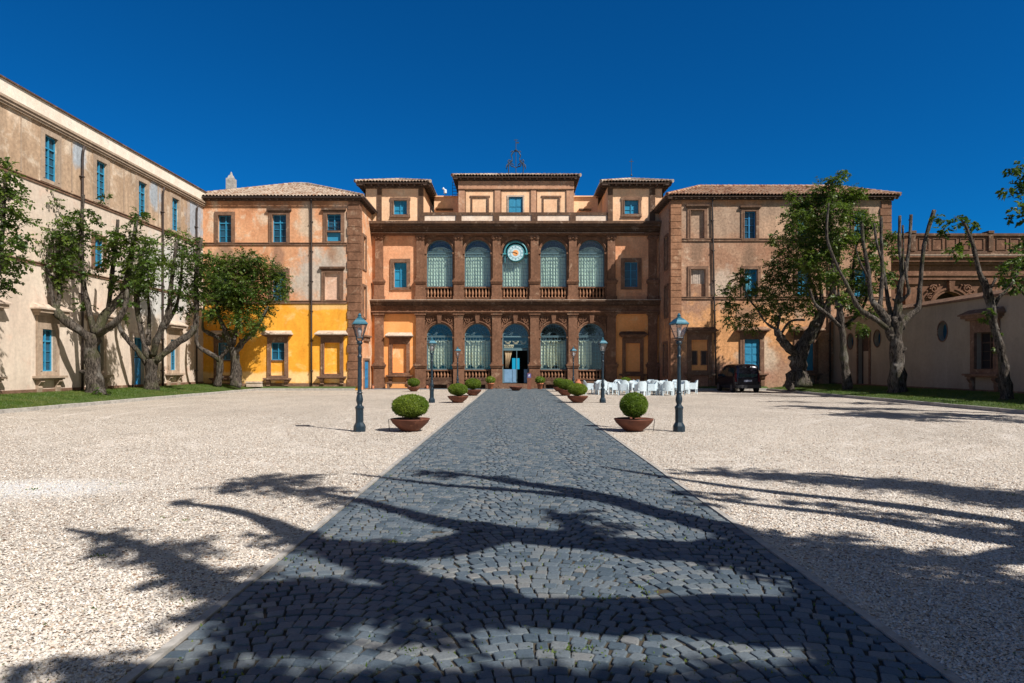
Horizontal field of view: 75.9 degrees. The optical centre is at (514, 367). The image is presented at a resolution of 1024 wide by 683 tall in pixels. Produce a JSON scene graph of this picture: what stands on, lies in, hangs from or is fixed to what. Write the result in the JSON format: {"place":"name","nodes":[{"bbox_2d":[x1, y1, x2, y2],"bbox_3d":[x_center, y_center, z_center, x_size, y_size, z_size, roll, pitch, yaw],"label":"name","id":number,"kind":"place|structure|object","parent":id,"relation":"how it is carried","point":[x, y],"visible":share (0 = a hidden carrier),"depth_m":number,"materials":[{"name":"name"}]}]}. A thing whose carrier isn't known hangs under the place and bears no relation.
{"place":"outdoors","nodes":[
{"label":"outdoors","id":0,"kind":"place"},
{"bbox_2d":[0,383,356,408],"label":"lawn","id":1,"kind":"structure","parent":0,"point":[88,400],"depth_m":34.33,"materials":[{"name":"green plant"}]},
{"bbox_2d":[0,157,43,299],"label":"linden tree","id":2,"kind":"object","parent":1,"relation":"on","point":[8,193],"visible":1,"depth_m":24.57,"materials":[{"name":"green plant"}]},
{"bbox_2d":[39,188,164,395],"bbox_3d":[-21.082,-3.591,31.997,7.522,10.343,3.969,0,0,0],"label":"linden tree","id":3,"kind":"object","parent":1,"relation":"on","point":[94,377],"visible":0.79,"depth_m":31.80,"materials":[{"name":"green plant"}]},
{"bbox_2d":[117,227,223,389],"bbox_3d":[-19.569,-3.239,37.153,6.359,9.642,3.428,0,0,0],"label":"linden tree","id":4,"kind":"object","parent":1,"relation":"on","point":[151,379],"visible":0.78,"depth_m":37.02,"materials":[{"name":"green plant"}]},
{"bbox_2d":[193,243,293,388],"bbox_3d":[-18.277,-3.404,43.941,7.108,9.697,4.183,0,0,0],"label":"linden tree","id":5,"kind":"object","parent":1,"relation":"on","point":[235,301],"visible":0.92,"depth_m":43.79,"materials":[{"name":"green plant"}]},
{"bbox_2d":[245,381,263,386],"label":"stone slab","id":6,"kind":"structure","parent":1,"relation":"on","point":[254,383],"depth_m":46.55,"materials":[{"name":"white stone"}]},
{"bbox_2d":[0,389,1023,682],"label":"gravel court","id":7,"kind":"object","parent":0,"point":[296,407],"visible":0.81,"depth_m":10.38,"materials":[{"name":"beige gravel"}]},
{"bbox_2d":[0,388,354,413],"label":"kerb","id":8,"kind":"structure","parent":7,"relation":"on","point":[11,410],"depth_m":31.75,"materials":[{"name":"grey stone"}]},
{"bbox_2d":[201,172,377,389],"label":"corner block","id":9,"kind":"structure","parent":7,"relation":"on","point":[316,239],"depth_m":47.00,"materials":[{"name":"beige plaster"},{"name":"red-brown clay tile"},{"name":"stone"}]},
{"bbox_2d":[206,331,238,382],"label":"window","id":10,"kind":"structure","parent":9,"relation":"in","point":[219,347],"depth_m":46.97,"materials":[{"name":"stone"}]},
{"bbox_2d":[214,212,234,244],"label":"window","id":11,"kind":"structure","parent":9,"relation":"in","point":[226,223],"depth_m":46.92,"materials":[{"name":"stone"}]},
{"bbox_2d":[260,331,292,385],"bbox_3d":[-16.948,-0.642,46.850,2.176,3.937,0.700,0,0,0],"label":"window","id":12,"kind":"structure","parent":9,"relation":"in","point":[277,368],"depth_m":46.90,"materials":[{"name":"stone"}]},
{"bbox_2d":[266,208,291,244],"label":"window","id":13,"kind":"structure","parent":9,"relation":"in","point":[279,218],"depth_m":46.95,"materials":[{"name":"stone"}]},
{"bbox_2d":[269,268,289,302],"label":"window","id":14,"kind":"structure","parent":9,"relation":"in","point":[285,270],"depth_m":46.92,"materials":[{"name":"stone"}]},
{"bbox_2d":[314,331,347,384],"bbox_3d":[-13.064,-0.660,46.825,2.295,3.901,0.650,0,0,0],"label":"window","id":15,"kind":"structure","parent":9,"relation":"in","point":[332,342],"depth_m":46.92,"materials":[{"name":"stone"}]},
{"bbox_2d":[319,266,344,301],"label":"window","id":16,"kind":"structure","parent":9,"relation":"in","point":[331,276],"depth_m":47.12,"materials":[{"name":"stone"}]},
{"bbox_2d":[321,208,345,241],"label":"window","id":17,"kind":"structure","parent":9,"relation":"in","point":[334,229],"depth_m":46.96,"materials":[{"name":"stone"}]},
{"bbox_2d":[362,233,366,271],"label":"window","id":18,"kind":"structure","parent":9,"relation":"in","point":[363,235],"depth_m":48.45,"materials":[{"name":"stone"}]},
{"bbox_2d":[362,283,366,318],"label":"window","id":19,"kind":"structure","parent":9,"relation":"in","point":[363,285],"depth_m":48.45,"materials":[{"name":"stone"}]},
{"bbox_2d":[363,358,369,389],"bbox_3d":[-11.153,0.526,49.275,0.180,2.372,1.970,0,0,0],"label":"door","id":20,"kind":"structure","parent":9,"relation":"in","point":[366,361],"depth_m":49.46,"materials":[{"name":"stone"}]},
{"bbox_2d":[351,313,367,431],"bbox_3d":[-3.970,0.135,16.800,0.370,3.030,0.370,0,0,-20],"label":"street lamp","id":21,"kind":"object","parent":7,"relation":"on","point":[359,425],"visible":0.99,"depth_m":16.74,"materials":[{"name":"grey metal"}]},
{"bbox_2d":[388,394,429,431],"bbox_3d":[-2.712,1.165,16.900,1.070,0.972,1.024,0,0,0],"label":"potted shrub","id":22,"kind":"object","parent":7,"relation":"on","point":[410,409],"visible":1,"depth_m":16.61,"materials":[{"name":"green plant"}]},
{"bbox_2d":[407,378,419,391],"bbox_3d":[-6.830,1.189,44.497,0.963,0.924,0.922,0,0,8],"label":"potted shrub","id":23,"kind":"object","parent":7,"relation":"on","point":[415,382],"visible":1,"depth_m":44.24,"materials":[{"name":"green plant"}]},
{"bbox_2d":[427,337,436,402],"bbox_3d":[-3.840,0.135,30.400,0.370,3.030,0.370,0,0,-24],"label":"street lamp","id":24,"kind":"object","parent":7,"relation":"on","point":[431,398],"visible":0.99,"depth_m":30.34,"materials":[{"name":"grey metal"}]},
{"bbox_2d":[428,377,451,388],"bbox_3d":[-5.777,1.220,50.525,1.800,0.860,0.490,0,0,0],"label":"bench","id":25,"kind":"object","parent":7,"relation":"on","point":[449,379],"visible":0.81,"depth_m":50.70,"materials":[{"name":"stone"}]},
{"bbox_2d":[447,383,467,402],"bbox_3d":[-2.641,1.189,30.382,0.983,0.924,1.027,0,0,33],"label":"potted shrub","id":26,"kind":"object","parent":7,"relation":"on","point":[458,389],"visible":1,"depth_m":30.11,"materials":[{"name":"green plant"}]},
{"bbox_2d":[465,378,480,395],"bbox_3d":[-2.411,1.140,37.980,1.024,1.021,1.070,0,0,-25],"label":"potted shrub","id":27,"kind":"object","parent":7,"relation":"on","point":[473,384],"visible":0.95,"depth_m":37.71,"materials":[{"name":"green plant"}]},
{"bbox_2d":[0,416,1023,682],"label":"gravel chips","id":28,"kind":"object","parent":7,"relation":"on","point":[104,658],"visible":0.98,"depth_m":5.88,"materials":[{"name":"beige gravel"}]},
{"bbox_2d":[0,405,1023,682],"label":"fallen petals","id":29,"kind":"object","parent":7,"relation":"on","point":[504,619],"visible":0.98,"depth_m":4.45,"materials":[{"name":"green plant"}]},
{"bbox_2d":[25,475,1017,681],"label":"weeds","id":30,"kind":"object","parent":7,"relation":"on","point":[395,541],"visible":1,"depth_m":4.67,"materials":[{"name":"green plant"}]},
{"bbox_2d":[552,378,563,391],"bbox_3d":[2.982,1.189,44.505,0.909,0.924,0.870,0,0,16],"label":"potted shrub","id":31,"kind":"object","parent":7,"relation":"on","point":[555,382],"visible":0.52,"depth_m":44.27,"materials":[{"name":"green plant"}]},
{"bbox_2d":[557,379,573,395],"bbox_3d":[2.944,1.165,38.021,1.024,0.972,1.070,0,0,-16],"label":"potted shrub","id":32,"kind":"object","parent":7,"relation":"on","point":[564,384],"visible":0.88,"depth_m":37.70,"materials":[{"name":"green plant"}]},
{"bbox_2d":[567,383,587,402],"bbox_3d":[2.924,1.189,30.416,0.983,0.924,1.027,0,0,41],"label":"potted shrub","id":33,"kind":"object","parent":7,"relation":"on","point":[576,389],"visible":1,"depth_m":30.11,"materials":[{"name":"green plant"}]},
{"bbox_2d":[583,380,593,393],"bbox_3d":[4.473,1.230,40.018,0.590,0.840,0.624,0,0,-2],"label":"armchair","id":34,"kind":"object","parent":7,"relation":"on","point":[589,386],"visible":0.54,"depth_m":39.72,"materials":[{"name":"white plastic"}]},
{"bbox_2d":[595,381,607,394],"bbox_3d":[5.210,1.230,39.301,0.624,0.840,0.590,0,0,-12],"label":"armchair","id":35,"kind":"object","parent":7,"relation":"on","point":[598,386],"visible":0.78,"depth_m":39.09,"materials":[{"name":"white plastic"}]},
{"bbox_2d":[598,337,606,402],"bbox_3d":[4.070,0.135,30.400,0.370,3.030,0.370,0,0,-10],"label":"street lamp","id":36,"kind":"object","parent":7,"relation":"on","point":[602,389],"visible":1,"depth_m":30.34,"materials":[{"name":"grey metal"}]},
{"bbox_2d":[609,380,619,393],"bbox_3d":[6.117,1.230,40.003,0.590,0.840,0.624,0,0,-10],"label":"armchair","id":37,"kind":"object","parent":7,"relation":"on","point":[612,386],"visible":0.61,"depth_m":39.70,"materials":[{"name":"white plastic"}]},
{"bbox_2d":[617,381,627,394],"bbox_3d":[6.328,1.230,38.687,0.590,0.840,0.624,0,0,16],"label":"armchair","id":38,"kind":"object","parent":7,"relation":"on","point":[622,387],"visible":0.94,"depth_m":38.41,"materials":[{"name":"white plastic"}]},
{"bbox_2d":[614,392,654,431],"bbox_3d":[3.083,1.139,16.900,1.069,1.023,1.024,0,0,0],"label":"potted shrub","id":39,"kind":"object","parent":7,"relation":"on","point":[633,407],"visible":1,"depth_m":16.67,"materials":[{"name":"green plant"}]},
{"bbox_2d":[634,381,646,395],"bbox_3d":[7.263,1.230,37.771,0.624,0.840,0.590,0,0,-10],"label":"armchair","id":40,"kind":"object","parent":7,"relation":"on","point":[640,386],"visible":0.88,"depth_m":37.53,"materials":[{"name":"white plastic"}]},
{"bbox_2d":[647,381,657,394],"bbox_3d":[8.082,1.230,38.557,0.590,0.840,0.624,0,0,5],"label":"armchair","id":41,"kind":"object","parent":7,"relation":"on","point":[652,387],"visible":0.95,"depth_m":38.27,"materials":[{"name":"white plastic"}]},
{"bbox_2d":[662,381,672,395],"bbox_3d":[8.837,1.230,38.017,0.624,0.840,0.590,0,0,7],"label":"armchair","id":42,"kind":"object","parent":7,"relation":"on","point":[667,385],"visible":1,"depth_m":37.77,"materials":[{"name":"white plastic"}]},
{"bbox_2d":[669,313,688,431],"bbox_3d":[4.200,0.135,16.800,0.370,3.030,0.370,0,0,-17],"label":"street lamp","id":43,"kind":"object","parent":7,"relation":"on","point":[678,425],"visible":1,"depth_m":16.75,"materials":[{"name":"grey metal"}]},
{"bbox_2d":[674,381,684,394],"bbox_3d":[9.745,1.230,38.698,0.590,0.840,0.624,0,0,-3],"label":"armchair","id":44,"kind":"object","parent":7,"relation":"on","point":[682,386],"visible":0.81,"depth_m":38.48,"materials":[{"name":"white plastic"}]},
{"bbox_2d":[689,380,697,393],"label":"armchair","id":45,"kind":"object","parent":7,"relation":"on","point":[694,385],"visible":0.86,"depth_m":40.94,"materials":[{"name":"white plastic"}]},
{"bbox_2d":[717,364,760,391],"bbox_3d":[15.011,0.715,44.340,2.140,1.870,4.080,0,0,-1],"label":"parked van","id":46,"kind":"object","parent":7,"relation":"on","point":[734,377],"visible":1,"depth_m":42.45,"materials":[{"name":"paint"}]},
{"bbox_2d":[653,184,901,387],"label":"corner block","id":47,"kind":"structure","parent":7,"relation":"on","point":[711,236],"depth_m":47.00,"materials":[{"name":"paint"}]},
{"bbox_2d":[662,341,667,376],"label":"window","id":48,"kind":"structure","parent":47,"relation":"in","point":[665,342],"depth_m":49.37,"materials":[{"name":"stone"}]},
{"bbox_2d":[664,233,667,271],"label":"window","id":49,"kind":"structure","parent":47,"relation":"in","point":[666,235],"depth_m":49.05,"materials":[{"name":"stone"}]},
{"bbox_2d":[664,284,667,318],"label":"window","id":50,"kind":"structure","parent":47,"relation":"in","point":[665,286],"depth_m":49.05,"materials":[{"name":"stone"}]},
{"bbox_2d":[686,204,708,240],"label":"window","id":51,"kind":"structure","parent":47,"relation":"in","point":[694,218],"depth_m":46.94,"materials":[{"name":"stone"}]},
{"bbox_2d":[688,266,708,298],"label":"window","id":52,"kind":"structure","parent":47,"relation":"in","point":[697,289],"depth_m":47.10,"materials":[{"name":"stone"}]},
{"bbox_2d":[682,327,717,385],"bbox_3d":[13.204,-0.750,46.825,2.435,4.220,0.650,0,0,0],"label":"window","id":53,"kind":"structure","parent":47,"relation":"in","point":[699,339],"depth_m":46.90,"materials":[{"name":"stone"}]},
{"bbox_2d":[739,205,760,240],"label":"window","id":54,"kind":"structure","parent":47,"relation":"in","point":[747,218],"depth_m":46.92,"materials":[{"name":"stone"}]},
{"bbox_2d":[741,266,760,298],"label":"window","id":55,"kind":"structure","parent":47,"relation":"in","point":[755,277],"depth_m":46.97,"materials":[{"name":"stone"}]},
{"bbox_2d":[736,327,770,385],"bbox_3d":[16.968,-0.770,46.820,2.395,4.260,0.640,0,0,0],"label":"window","id":56,"kind":"structure","parent":47,"relation":"in","point":[751,349],"depth_m":46.92,"materials":[{"name":"stone"}]},
{"bbox_2d":[794,269,813,298],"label":"window","id":57,"kind":"structure","parent":47,"relation":"in","point":[795,269],"depth_m":47.16,"materials":[{"name":"stone"}]},
{"bbox_2d":[790,327,825,383],"bbox_3d":[20.831,-0.770,46.820,2.395,4.260,0.640,0,0,0],"label":"window","id":58,"kind":"structure","parent":47,"relation":"in","point":[812,359],"depth_m":46.90,"materials":[{"name":"stone"}]},
{"bbox_2d":[851,208,868,240],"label":"window","id":59,"kind":"structure","parent":47,"relation":"in","point":[855,209],"depth_m":46.92,"materials":[{"name":"glass"}]},
{"bbox_2d":[851,266,868,298],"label":"window","id":60,"kind":"structure","parent":47,"relation":"in","point":[862,273],"depth_m":47.16,"materials":[{"name":"glass"}]},
{"bbox_2d":[690,388,1023,413],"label":"kerb","id":61,"kind":"structure","parent":7,"relation":"on","point":[995,409],"depth_m":30.02,"materials":[{"name":"grey stone"}]},
{"bbox_2d":[0,0,1023,232],"label":"sky","id":62,"kind":"structure","parent":0,"point":[922,100],"materials":[{"name":"blue"}]},
{"bbox_2d":[133,388,949,682],"bbox_3d":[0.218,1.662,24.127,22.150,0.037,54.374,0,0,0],"label":"path","id":63,"kind":"structure","parent":0,"point":[519,410],"depth_m":4.88,"materials":[{"name":"grey stone"}]},
{"bbox_2d":[485,376,495,388],"bbox_3d":[-1.823,1.137,49.309,0.851,1.025,0.841,0,0,0],"label":"flower pot","id":64,"kind":"object","parent":63,"relation":"on","point":[490,380],"visible":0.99,"depth_m":49.12,"materials":[{"name":"ceramic"}]},
{"bbox_2d":[147,415,915,682],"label":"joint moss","id":65,"kind":"object","parent":63,"relation":"on","point":[178,677],"visible":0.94,"depth_m":4.62,"materials":[{"name":"green plant"}]},
{"bbox_2d":[535,376,545,388],"bbox_3d":[1.900,1.154,49.281,0.852,0.992,0.866,0,0,0],"label":"flower pot","id":66,"kind":"object","parent":63,"relation":"on","point":[539,380],"visible":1,"depth_m":49.11,"materials":[{"name":"ceramic"}]},
{"bbox_2d":[116,389,966,682],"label":"path edging","id":67,"kind":"object","parent":63,"relation":"on","point":[140,669],"visible":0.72,"depth_m":4.85,"materials":[{"name":"grey stone"}]},
{"bbox_2d":[698,383,1023,409],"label":"lawn","id":68,"kind":"structure","parent":0,"point":[965,398],"depth_m":30.56,"materials":[{"name":"green plant"}]},
{"bbox_2d":[714,206,848,390],"bbox_3d":[16.986,-4.463,42.202,8.310,11.929,3.700,0,0,9],"label":"linden tree","id":69,"kind":"object","parent":68,"relation":"on","point":[797,375],"visible":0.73,"depth_m":41.89,"materials":[{"name":"green plant"}]},
{"bbox_2d":[782,169,904,389],"bbox_3d":[19.646,-5.160,39.046,7.799,13.277,3.820,0,0,0],"label":"linden tree","id":70,"kind":"object","parent":68,"relation":"on","point":[810,211],"visible":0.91,"depth_m":38.94,"materials":[{"name":"green plant"}]},
{"bbox_2d":[825,203,948,392],"bbox_3d":[19.347,-3.455,34.158,7.173,9.792,1.507,0,0,-5],"label":"linden tree","id":71,"kind":"object","parent":68,"relation":"on","point":[893,323],"visible":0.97,"depth_m":34.02,"materials":[{"name":"grey plant"}]},
{"bbox_2d":[833,287,1023,393],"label":"garden wall","id":72,"kind":"structure","parent":68,"relation":"on","point":[948,343],"depth_m":34.68,"materials":[{"name":"paint"}]},
{"bbox_2d":[856,330,870,384],"bbox_3d":[22.910,-0.522,42.900,0.380,3.755,1.700,0,0,0],"label":"doorway","id":73,"kind":"structure","parent":72,"relation":"in","point":[866,343],"depth_m":43.18,"materials":[{"name":"stone"}]},
{"bbox_2d":[937,321,947,341],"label":"oval window","id":74,"kind":"structure","parent":72,"relation":"in","point":[945,329],"depth_m":35.19,"materials":[{"name":"glass"}]},
{"bbox_2d":[957,306,1005,390],"bbox_3d":[22.715,-0.851,31.800,0.830,3.962,2.620,0,0,0],"label":"window","id":75,"kind":"structure","parent":72,"relation":"in","point":[989,361],"depth_m":32.11,"materials":[{"name":"stone"}]},
{"bbox_2d":[935,214,1023,399],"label":"linden tree","id":76,"kind":"object","parent":68,"relation":"on","point":[1005,384],"visible":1,"depth_m":26.65,"materials":[{"name":"green plant"}]},
{"bbox_2d":[995,160,1023,252],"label":"linden tree","id":77,"kind":"object","parent":68,"relation":"on","point":[1017,171],"visible":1,"depth_m":22.15,"materials":[{"name":"green plant"}]},
{"label":"ground","id":78,"kind":"structure","parent":0,"visible":0},
{"bbox_2d":[0,74,206,393],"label":"long wing","id":79,"kind":"structure","parent":78,"relation":"on","point":[45,144],"depth_m":33.49,"materials":[{"name":"beige paint"}]},
{"bbox_2d":[0,298,12,384],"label":"window","id":80,"kind":"structure","parent":79,"relation":"in","point":[4,304],"depth_m":28.20,"materials":[{"name":"stone"}]},
{"bbox_2d":[40,126,61,187],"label":"window","id":81,"kind":"structure","parent":79,"relation":"in","point":[47,144],"depth_m":31.68,"materials":[{"name":"blue paint"}]},
{"bbox_2d":[30,302,72,391],"bbox_3d":[-22.135,-0.864,31.300,0.670,4.267,2.160,0,0,0],"label":"window","id":82,"kind":"structure","parent":79,"relation":"in","point":[45,319],"depth_m":31.27,"materials":[{"name":"stone"}]},
{"bbox_2d":[91,232,106,270],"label":"window","id":83,"kind":"structure","parent":79,"relation":"in","point":[94,258],"depth_m":35.16,"materials":[{"name":"stone"}]},
{"bbox_2d":[84,310,115,387],"bbox_3d":[-22.135,-0.864,35.000,0.670,4.267,2.160,0,0,0],"label":"window","id":84,"kind":"structure","parent":79,"relation":"in","point":[95,313],"depth_m":35.44,"materials":[{"name":"stone"}]},
{"bbox_2d":[93,153,109,206],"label":"window","id":85,"kind":"structure","parent":79,"relation":"in","point":[98,167],"depth_m":35.44,"materials":[{"name":"blue paint"}]},
{"bbox_2d":[130,332,145,386],"bbox_3d":[-22.335,-0.239,38.850,0.250,3.542,1.520,0,0,0],"label":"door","id":86,"kind":"structure","parent":79,"relation":"in","point":[135,363],"depth_m":38.77,"materials":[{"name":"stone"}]},
{"bbox_2d":[135,175,148,222],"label":"window","id":87,"kind":"structure","parent":79,"relation":"in","point":[139,187],"depth_m":39.30,"materials":[{"name":"blue paint"}]},
{"bbox_2d":[169,192,180,234],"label":"window","id":88,"kind":"structure","parent":79,"relation":"in","point":[172,202],"depth_m":43.23,"materials":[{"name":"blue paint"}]},
{"bbox_2d":[165,321,188,385],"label":"window","id":89,"kind":"structure","parent":79,"relation":"in","point":[174,328],"depth_m":42.84,"materials":[{"name":"stone"}]},
{"bbox_2d":[354,142,673,388],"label":"palace block","id":90,"kind":"structure","parent":78,"relation":"on","point":[506,280],"depth_m":51.20,"materials":[{"name":"brown stone"}]},
{"bbox_2d":[385,332,412,384],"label":"window","id":91,"kind":"structure","parent":90,"relation":"in","point":[399,342],"depth_m":51.11,"materials":[{"name":"brown stone"}]},
{"bbox_2d":[390,259,409,289],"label":"window","id":92,"kind":"structure","parent":90,"relation":"in","point":[399,268],"depth_m":51.38,"materials":[{"name":"stone"}]},
{"bbox_2d":[390,197,410,216],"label":"window","id":93,"kind":"structure","parent":90,"relation":"in","point":[400,206],"depth_m":51.26,"materials":[{"name":"stone"}]},
{"bbox_2d":[427,240,452,286],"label":"arched window","id":94,"kind":"structure","parent":90,"relation":"in","point":[439,259],"depth_m":51.64,"materials":[{"name":"white glass"}]},
{"bbox_2d":[427,324,452,369],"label":"arched window","id":95,"kind":"structure","parent":90,"relation":"in","point":[443,352],"depth_m":51.72,"materials":[{"name":"blue metal"}]},
{"bbox_2d":[465,240,490,286],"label":"arched window","id":96,"kind":"structure","parent":90,"relation":"in","point":[477,259],"depth_m":51.65,"materials":[{"name":"white metal"}]},
{"bbox_2d":[465,324,490,369],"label":"arched window","id":97,"kind":"structure","parent":90,"relation":"in","point":[477,352],"depth_m":51.69,"materials":[{"name":"grey glass"}]},
{"bbox_2d":[470,196,489,211],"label":"window","id":98,"kind":"structure","parent":90,"relation":"in","point":[478,203],"depth_m":53.05,"materials":[{"name":"paint"}]},
{"bbox_2d":[502,240,528,286],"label":"arched window","id":99,"kind":"structure","parent":90,"relation":"in","point":[514,274],"depth_m":51.65,"materials":[{"name":"grey glass"}]},
{"bbox_2d":[502,324,528,382],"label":"door","id":100,"kind":"structure","parent":90,"relation":"in","point":[508,375],"depth_m":51.51,"materials":[{"name":"blue glass"}]},
{"bbox_2d":[507,195,523,211],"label":"window","id":101,"kind":"structure","parent":90,"relation":"in","point":[515,203],"depth_m":53.07,"materials":[{"name":"stone"}]},
{"bbox_2d":[541,196,560,211],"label":"window","id":102,"kind":"structure","parent":90,"relation":"in","point":[549,203],"depth_m":53.05,"materials":[{"name":"paint"}]},
{"bbox_2d":[541,240,565,286],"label":"arched window","id":103,"kind":"structure","parent":90,"relation":"in","point":[553,259],"depth_m":51.64,"materials":[{"name":"white metal"}]},
{"bbox_2d":[541,324,565,369],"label":"arched window","id":104,"kind":"structure","parent":90,"relation":"in","point":[553,352],"depth_m":51.72,"materials":[{"name":"grey glass"}]},
{"bbox_2d":[579,240,603,286],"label":"arched window","id":105,"kind":"structure","parent":90,"relation":"in","point":[591,259],"depth_m":51.65,"materials":[{"name":"grey glass"}]},
{"bbox_2d":[579,324,603,369],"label":"arched window","id":106,"kind":"structure","parent":90,"relation":"in","point":[585,346],"depth_m":51.69,"materials":[{"name":"grey glass"}]},
{"bbox_2d":[621,258,641,288],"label":"window","id":107,"kind":"structure","parent":90,"relation":"in","point":[628,265],"depth_m":51.10,"materials":[{"name":"stone"}]},
{"bbox_2d":[621,197,641,216],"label":"window","id":108,"kind":"structure","parent":90,"relation":"in","point":[629,208],"depth_m":51.26,"materials":[{"name":"stone"}]},
{"bbox_2d":[619,331,647,380],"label":"window","id":109,"kind":"structure","parent":90,"relation":"in","point":[632,341],"depth_m":51.11,"materials":[{"name":"brown stone"}]},
{"bbox_2d":[891,231,1023,306],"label":"portico","id":110,"kind":"structure","parent":78,"relation":"on","point":[944,276],"depth_m":52.76,"materials":[{"name":"red stone"}]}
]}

